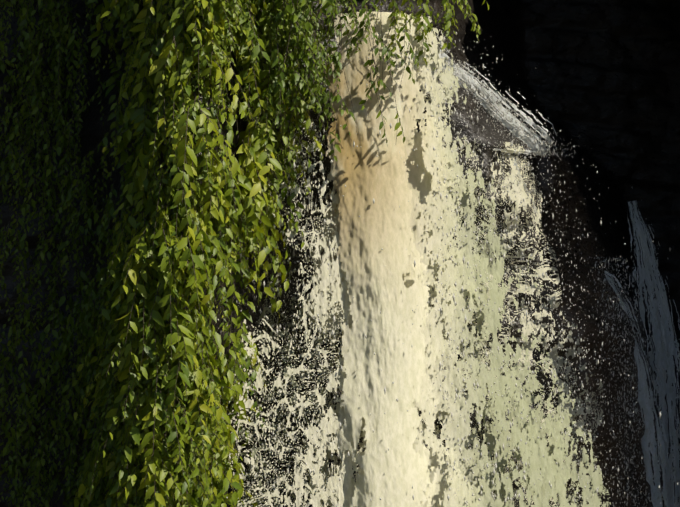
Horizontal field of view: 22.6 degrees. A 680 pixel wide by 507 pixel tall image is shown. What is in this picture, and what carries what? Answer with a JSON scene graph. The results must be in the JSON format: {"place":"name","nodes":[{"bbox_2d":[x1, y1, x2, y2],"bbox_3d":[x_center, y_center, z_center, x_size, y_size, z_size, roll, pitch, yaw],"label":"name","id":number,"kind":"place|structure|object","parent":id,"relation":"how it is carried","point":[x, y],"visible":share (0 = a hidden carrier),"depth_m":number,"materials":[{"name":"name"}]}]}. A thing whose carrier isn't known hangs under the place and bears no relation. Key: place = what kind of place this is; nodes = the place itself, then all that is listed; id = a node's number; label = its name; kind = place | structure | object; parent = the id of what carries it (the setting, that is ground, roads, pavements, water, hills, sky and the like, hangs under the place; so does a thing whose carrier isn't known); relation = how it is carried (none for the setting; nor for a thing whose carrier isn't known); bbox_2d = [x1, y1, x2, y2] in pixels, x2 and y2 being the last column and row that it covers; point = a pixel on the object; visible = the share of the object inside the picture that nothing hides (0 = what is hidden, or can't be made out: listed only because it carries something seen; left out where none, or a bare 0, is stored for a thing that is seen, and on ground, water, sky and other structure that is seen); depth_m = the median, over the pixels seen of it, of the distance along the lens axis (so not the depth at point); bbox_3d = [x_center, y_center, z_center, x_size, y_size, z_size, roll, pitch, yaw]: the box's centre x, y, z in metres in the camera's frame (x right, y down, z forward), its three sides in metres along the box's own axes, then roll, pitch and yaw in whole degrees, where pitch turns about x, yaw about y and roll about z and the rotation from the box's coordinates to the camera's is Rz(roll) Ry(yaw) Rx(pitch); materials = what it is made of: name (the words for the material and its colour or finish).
{"place":"outdoors","nodes":[
{"label":"outdoors","id":0,"kind":"place"},
{"bbox_2d":[0,0,679,506],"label":"rock wall","id":1,"kind":"structure","parent":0,"point":[598,80],"depth_m":25.42,"materials":[{"name":"stone"}]},
{"bbox_2d":[0,0,488,506],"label":"hanging vine","id":2,"kind":"object","parent":1,"relation":"hanging from","point":[157,472],"depth_m":22.54,"materials":[{"name":"green plant"}]},
{"bbox_2d":[207,121,360,506],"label":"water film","id":3,"kind":"object","parent":1,"relation":"on","point":[331,426],"visible":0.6,"depth_m":23.03,"materials":[{"name":"liquid"}]},
{"bbox_2d":[304,12,479,506],"bbox_3d":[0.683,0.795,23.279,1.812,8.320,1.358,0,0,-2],"label":"waterfall","id":4,"kind":"object","parent":1,"relation":"on","point":[364,173],"visible":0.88,"depth_m":23.05,"materials":[{"name":"liquid"}]},
{"bbox_2d":[232,28,610,506],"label":"waterfall","id":5,"kind":"structure","parent":1,"relation":"on","point":[451,433],"depth_m":23.56,"materials":[{"name":"liquid"}]},
{"bbox_2d":[208,21,679,506],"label":"water spray droplets","id":6,"kind":"object","parent":1,"relation":"on","point":[465,318],"visible":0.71,"depth_m":24.14,"materials":[{"name":"white liquid"}]},
{"bbox_2d":[439,49,546,157],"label":"waterfall","id":7,"kind":"structure","parent":1,"relation":"on","point":[471,81],"depth_m":25.29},
{"bbox_2d":[441,38,556,152],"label":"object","id":8,"kind":"object","parent":1,"relation":"on","point":[530,122],"visible":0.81,"depth_m":25.22,"materials":[{"name":"liquid"}]},
{"bbox_2d":[512,156,537,215],"bbox_3d":[2.678,-0.994,24.971,0.474,0.909,0.160,0,0,28],"label":"ledge trickle","id":9,"kind":"object","parent":1,"relation":"attached to","point":[517,167],"visible":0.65,"depth_m":24.91,"materials":[{"name":"liquid"}]},
{"bbox_2d":[464,140,604,506],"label":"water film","id":10,"kind":"object","parent":1,"relation":"on","point":[516,189],"visible":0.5,"depth_m":24.58,"materials":[{"name":"liquid"}]},
{"bbox_2d":[493,148,542,155],"bbox_3d":[2.678,-1.506,25.125,0.059,0.078,1.561,0,0,36],"label":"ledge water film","id":11,"kind":"object","parent":10,"relation":"on","point":[530,151],"visible":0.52,"depth_m":25.23,"materials":[{"name":"liquid"}]},
{"bbox_2d":[604,271,667,506],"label":"spout","id":12,"kind":"object","parent":1,"relation":"on","point":[643,400],"visible":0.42,"depth_m":26.09,"materials":[{"name":"liquid"}]},
{"bbox_2d":[627,200,679,506],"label":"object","id":13,"kind":"object","parent":1,"relation":"on","point":[637,225],"visible":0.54,"depth_m":26.99,"materials":[{"name":"liquid"}]},
{"bbox_2d":[633,321,674,506],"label":"spout spray","id":14,"kind":"object","parent":1,"relation":"on","point":[662,448],"visible":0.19,"depth_m":26.16,"materials":[{"name":"liquid"}]},
{"bbox_2d":[629,224,679,506],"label":"waterfall spray","id":15,"kind":"object","parent":1,"relation":"on","point":[660,366],"visible":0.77,"depth_m":26.74,"materials":[{"name":"liquid"}]},
{"bbox_2d":[510,77,594,169],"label":"water droplets","id":16,"kind":"object","parent":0,"point":[590,163],"depth_m":32.20}
]}

